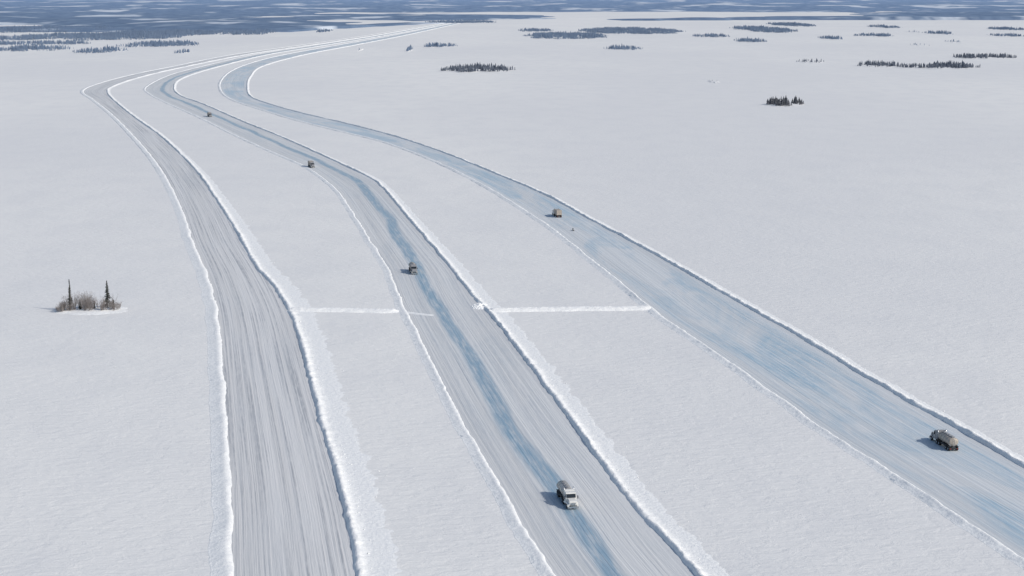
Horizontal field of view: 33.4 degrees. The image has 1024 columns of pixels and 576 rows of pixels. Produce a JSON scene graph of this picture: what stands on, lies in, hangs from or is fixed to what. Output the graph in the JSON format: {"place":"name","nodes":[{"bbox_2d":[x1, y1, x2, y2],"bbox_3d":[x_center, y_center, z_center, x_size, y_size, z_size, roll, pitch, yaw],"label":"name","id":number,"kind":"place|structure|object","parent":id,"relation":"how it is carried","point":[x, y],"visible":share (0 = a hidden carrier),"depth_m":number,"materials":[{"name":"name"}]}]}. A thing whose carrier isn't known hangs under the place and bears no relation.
{"place":"outdoors","nodes":[
{"label":"outdoors","id":0,"kind":"place"},
{"bbox_2d":[84,24,435,575],"bbox_3d":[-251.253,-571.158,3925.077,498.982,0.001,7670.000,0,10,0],"label":"ice road","id":1,"kind":"structure","parent":0,"point":[288,511],"depth_m":437.44,"materials":[{"name":"white snow"}]},
{"bbox_2d":[308,161,314,167],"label":"cargo truck","id":2,"kind":"object","parent":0,"point":[310,163],"visible":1,"depth_m":1050.29,"materials":[{"name":"grey paint"}]},
{"bbox_2d":[409,262,417,273],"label":"tanker truck","id":3,"kind":"object","parent":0,"point":[413,267],"visible":1,"depth_m":653.12,"materials":[{"name":"grey paint"}]},
{"bbox_2d":[146,23,694,575],"bbox_3d":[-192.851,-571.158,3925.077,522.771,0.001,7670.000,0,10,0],"label":"ice road","id":4,"kind":"structure","parent":0,"point":[534,449],"depth_m":445.95,"materials":[{"name":"white ice"}]},
{"bbox_2d":[556,480,578,508],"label":"tanker truck","id":5,"kind":"object","parent":4,"relation":"on","point":[567,492],"visible":1,"depth_m":357.61,"materials":[{"name":"white paint"}]},
{"bbox_2d":[0,11,1023,575],"bbox_3d":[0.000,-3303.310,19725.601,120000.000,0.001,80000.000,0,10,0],"label":"snow-covered frozen lake","id":6,"kind":"structure","parent":0,"point":[870,219],"depth_m":701.77,"materials":[{"name":"white snow"}]},
{"bbox_2d":[0,32,63,40],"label":"tree covered island","id":7,"kind":"object","parent":6,"relation":"on","point":[25,37],"visible":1,"depth_m":3932.83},
{"bbox_2d":[0,44,73,51],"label":"tree covered island","id":8,"kind":"object","parent":6,"relation":"on","point":[25,48],"visible":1,"depth_m":3214.56,"materials":[{"name":"white snow"}]},
{"bbox_2d":[0,39,90,45],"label":"tree covered island","id":9,"kind":"object","parent":6,"relation":"on","point":[45,42],"visible":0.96,"depth_m":3562.17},
{"bbox_2d":[19,31,156,37],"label":"tree covered island","id":10,"kind":"object","parent":6,"relation":"on","point":[66,34],"visible":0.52,"depth_m":4205.55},
{"bbox_2d":[55,305,128,314],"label":"snow covered islet","id":11,"kind":"object","parent":6,"relation":"on","point":[95,311],"visible":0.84,"depth_m":574.48,"materials":[{"name":"white snow"}]},
{"bbox_2d":[67,279,71,308],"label":"spruce tree","id":12,"kind":"object","parent":11,"relation":"on","point":[69,293],"visible":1,"depth_m":575.72,"materials":[{"name":"green plant"}]},
{"bbox_2d":[56,291,121,311],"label":"willow thicket","id":13,"kind":"object","parent":11,"relation":"on","point":[89,304],"visible":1,"depth_m":576.60,"materials":[{"name":"brown plant"}]},
{"bbox_2d":[103,281,111,307],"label":"spruce tree","id":14,"kind":"object","parent":11,"relation":"on","point":[107,296],"visible":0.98,"depth_m":580.37,"materials":[{"name":"green plant"}]},
{"bbox_2d":[72,44,126,53],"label":"tree covered island","id":15,"kind":"object","parent":6,"relation":"on","point":[107,49],"visible":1,"depth_m":3087.44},
{"bbox_2d":[59,29,218,41],"bbox_3d":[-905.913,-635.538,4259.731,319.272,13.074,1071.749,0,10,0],"label":"tree covered island","id":16,"kind":"object","parent":6,"relation":"on","point":[144,35],"visible":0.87,"depth_m":4078.49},
{"bbox_2d":[112,39,199,47],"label":"tree covered island","id":17,"kind":"object","parent":6,"relation":"on","point":[163,43],"visible":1,"depth_m":3462.38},
{"bbox_2d":[174,48,189,53],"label":"tree covered island","id":18,"kind":"object","parent":6,"relation":"on","point":[180,52],"visible":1,"depth_m":3047.81,"materials":[{"name":"white snow"}]},
{"bbox_2d":[219,28,280,34],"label":"tree covered island","id":19,"kind":"object","parent":6,"relation":"on","point":[250,32],"visible":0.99,"depth_m":4479.40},
{"bbox_2d":[80,24,432,575],"bbox_3d":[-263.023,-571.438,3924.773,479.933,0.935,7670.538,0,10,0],"label":"snow berm","id":20,"kind":"structure","parent":6,"relation":"on","point":[220,554],"depth_m":442.39,"materials":[{"name":"white snow"}]},
{"bbox_2d":[106,23,443,575],"bbox_3d":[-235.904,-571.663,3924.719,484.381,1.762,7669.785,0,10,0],"label":"snow berm","id":21,"kind":"structure","parent":6,"relation":"on","point":[374,548],"depth_m":430.13,"materials":[{"name":"white snow"}]},
{"bbox_2d":[316,29,332,32],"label":"tree covered island","id":22,"kind":"object","parent":6,"relation":"on","point":[321,31],"visible":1,"depth_m":4678.64,"materials":[{"name":"white snow"}]},
{"bbox_2d":[286,307,398,312],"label":"snow ridge","id":23,"kind":"structure","parent":6,"relation":"on","point":[349,310],"depth_m":575.78,"materials":[{"name":"white snow"}]},
{"bbox_2d":[143,23,555,575],"bbox_3d":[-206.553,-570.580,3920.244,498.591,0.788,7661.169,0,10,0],"label":"snow berm","id":24,"kind":"structure","parent":6,"relation":"on","point":[538,562],"depth_m":442.00,"materials":[{"name":"white snow"}]},
{"bbox_2d":[406,44,412,51],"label":"tree covered island","id":25,"kind":"object","parent":6,"relation":"on","point":[409,48],"visible":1,"depth_m":3167.19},
{"bbox_2d":[407,311,432,315],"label":"snow ridge","id":26,"kind":"structure","parent":6,"relation":"on","point":[419,313],"depth_m":571.73,"materials":[{"name":"white snow"}]},
{"bbox_2d":[422,42,458,47],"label":"tree covered island","id":27,"kind":"object","parent":6,"relation":"on","point":[437,45],"visible":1,"depth_m":3397.81,"materials":[{"name":"white snow"}]},
{"bbox_2d":[173,23,729,575],"bbox_3d":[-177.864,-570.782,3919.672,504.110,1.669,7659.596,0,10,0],"label":"snow berm","id":28,"kind":"structure","parent":6,"relation":"on","point":[679,541],"depth_m":431.98,"materials":[{"name":"white snow"}]},
{"bbox_2d":[425,19,495,22],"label":"tree covered island","id":29,"kind":"object","parent":6,"relation":"on","point":[467,21],"visible":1,"depth_m":6151.56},
{"bbox_2d":[439,62,515,72],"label":"tree covered island","id":30,"kind":"object","parent":6,"relation":"on","point":[477,67],"visible":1,"depth_m":2349.56,"materials":[{"name":"plant"}]},
{"bbox_2d":[471,303,487,308],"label":"snow pile","id":31,"kind":"object","parent":6,"relation":"on","point":[477,306],"visible":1,"depth_m":583.35,"materials":[{"name":"white snow"}]},
{"bbox_2d":[518,28,550,31],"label":"tree covered island","id":32,"kind":"object","parent":6,"relation":"on","point":[535,30],"visible":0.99,"depth_m":4773.81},
{"bbox_2d":[523,31,608,39],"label":"tree covered island","id":33,"kind":"object","parent":6,"relation":"on","point":[558,35],"visible":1,"depth_m":4124.15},
{"bbox_2d":[490,305,650,311],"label":"snow ridge","id":34,"kind":"structure","parent":6,"relation":"on","point":[575,308],"depth_m":577.80,"materials":[{"name":"white snow"}]},
{"bbox_2d":[218,23,1023,569],"bbox_3d":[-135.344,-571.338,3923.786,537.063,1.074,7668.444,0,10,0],"label":"snow berm","id":35,"kind":"structure","parent":6,"relation":"on","point":[936,505],"depth_m":451.41,"materials":[{"name":"white snow"}]},
{"bbox_2d":[605,44,650,50],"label":"tree covered island","id":36,"kind":"object","parent":6,"relation":"on","point":[623,47],"visible":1,"depth_m":3236.97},
{"bbox_2d":[578,26,685,34],"bbox_3d":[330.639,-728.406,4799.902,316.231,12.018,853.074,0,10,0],"label":"tree covered island","id":37,"kind":"object","parent":6,"relation":"on","point":[636,30],"visible":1,"depth_m":4634.57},
{"bbox_2d":[246,23,1023,467],"bbox_3d":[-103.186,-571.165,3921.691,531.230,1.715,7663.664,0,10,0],"label":"snow berm","id":38,"kind":"structure","parent":6,"relation":"on","point":[944,417],"depth_m":542.00,"materials":[{"name":"white snow"}]},
{"bbox_2d":[692,32,728,37],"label":"tree covered island","id":39,"kind":"object","parent":6,"relation":"on","point":[716,35],"visible":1,"depth_m":4172.90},
{"bbox_2d":[734,36,766,42],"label":"tree covered island","id":40,"kind":"object","parent":6,"relation":"on","point":[751,40],"visible":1,"depth_m":3744.04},
{"bbox_2d":[729,25,797,32],"bbox_3d":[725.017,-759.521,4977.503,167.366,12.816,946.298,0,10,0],"label":"tree covered island","id":41,"kind":"object","parent":6,"relation":"on","point":[762,29],"visible":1,"depth_m":4850.05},
{"bbox_2d":[764,96,803,106],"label":"tree covered island","id":42,"kind":"object","parent":6,"relation":"on","point":[776,102],"visible":1,"depth_m":1632.34,"materials":[{"name":"plant"}]},
{"bbox_2d":[766,22,816,26],"bbox_3d":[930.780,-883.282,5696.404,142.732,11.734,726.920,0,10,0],"label":"tree covered island","id":43,"kind":"object","parent":6,"relation":"on","point":[794,24],"visible":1,"depth_m":5579.70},
{"bbox_2d":[796,58,825,62],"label":"tree covered island","id":44,"kind":"object","parent":6,"relation":"on","point":[808,61],"visible":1,"depth_m":2644.53,"materials":[{"name":"snow"}]},
{"bbox_2d":[819,35,842,39],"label":"tree covered island","id":45,"kind":"object","parent":6,"relation":"on","point":[831,38],"visible":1,"depth_m":3964.63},
{"bbox_2d":[853,32,893,36],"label":"tree covered island","id":46,"kind":"object","parent":6,"relation":"on","point":[877,35],"visible":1,"depth_m":4238.60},
{"bbox_2d":[853,60,904,67],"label":"tree covered island","id":47,"kind":"object","parent":6,"relation":"on","point":[883,64],"visible":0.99,"depth_m":2497.41,"materials":[{"name":"plant"}]},
{"bbox_2d":[868,24,900,27],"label":"tree covered island","id":48,"kind":"object","parent":6,"relation":"on","point":[881,26],"visible":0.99,"depth_m":5281.15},
{"bbox_2d":[907,43,929,45],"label":"tree covered island","id":49,"kind":"object","parent":6,"relation":"on","point":[915,44],"visible":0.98,"depth_m":3474.86,"materials":[{"name":"white snow"}]},
{"bbox_2d":[924,30,953,34],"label":"tree covered island","id":50,"kind":"object","parent":6,"relation":"on","point":[941,32],"visible":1,"depth_m":4467.22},
{"bbox_2d":[899,60,979,68],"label":"tree covered island","id":51,"kind":"object","parent":6,"relation":"on","point":[947,65],"visible":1,"depth_m":2444.59,"materials":[{"name":"plant"}]},
{"bbox_2d":[953,53,1016,58],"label":"tree covered island","id":52,"kind":"object","parent":6,"relation":"on","point":[987,56],"visible":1,"depth_m":2817.02,"materials":[{"name":"white snow"}]},
{"bbox_2d":[988,26,1023,30],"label":"tree covered island","id":53,"kind":"object","parent":6,"relation":"on","point":[1006,28],"visible":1,"depth_m":4979.27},
{"bbox_2d":[990,33,1023,36],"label":"tree covered island","id":54,"kind":"object","parent":6,"relation":"on","point":[1007,35],"visible":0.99,"depth_m":4219.80,"materials":[{"name":"white snow"}]},
{"bbox_2d":[0,0,1023,31],"bbox_3d":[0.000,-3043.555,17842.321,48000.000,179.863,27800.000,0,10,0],"label":"forested hills","id":55,"kind":"structure","parent":0,"point":[120,15],"depth_m":9691.09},
{"bbox_2d":[0,24,114,32],"bbox_3d":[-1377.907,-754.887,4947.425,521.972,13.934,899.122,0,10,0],"label":"tree covered island","id":56,"kind":"object","parent":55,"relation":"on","point":[18,29],"visible":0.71,"depth_m":4818.59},
{"bbox_2d":[108,27,238,34],"bbox_3d":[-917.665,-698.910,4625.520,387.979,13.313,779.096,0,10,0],"label":"tree covered island","id":57,"kind":"object","parent":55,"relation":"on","point":[214,31],"visible":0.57,"depth_m":4585.34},
{"bbox_2d":[220,23,1023,557],"bbox_3d":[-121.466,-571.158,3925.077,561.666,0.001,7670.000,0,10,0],"label":"ice road","id":58,"kind":"structure","parent":0,"point":[974,483],"depth_m":487.39,"materials":[{"name":"ice"}]},
{"bbox_2d":[552,208,561,216],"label":"cargo truck","id":59,"kind":"object","parent":58,"relation":"on","point":[557,212],"visible":1,"depth_m":816.79,"materials":[{"name":"white paint"}]},
{"bbox_2d":[929,429,958,450],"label":"tanker truck","id":60,"kind":"object","parent":58,"relation":"on","point":[945,438],"visible":1,"depth_m":403.04,"materials":[{"name":"grey paint"}]}
]}

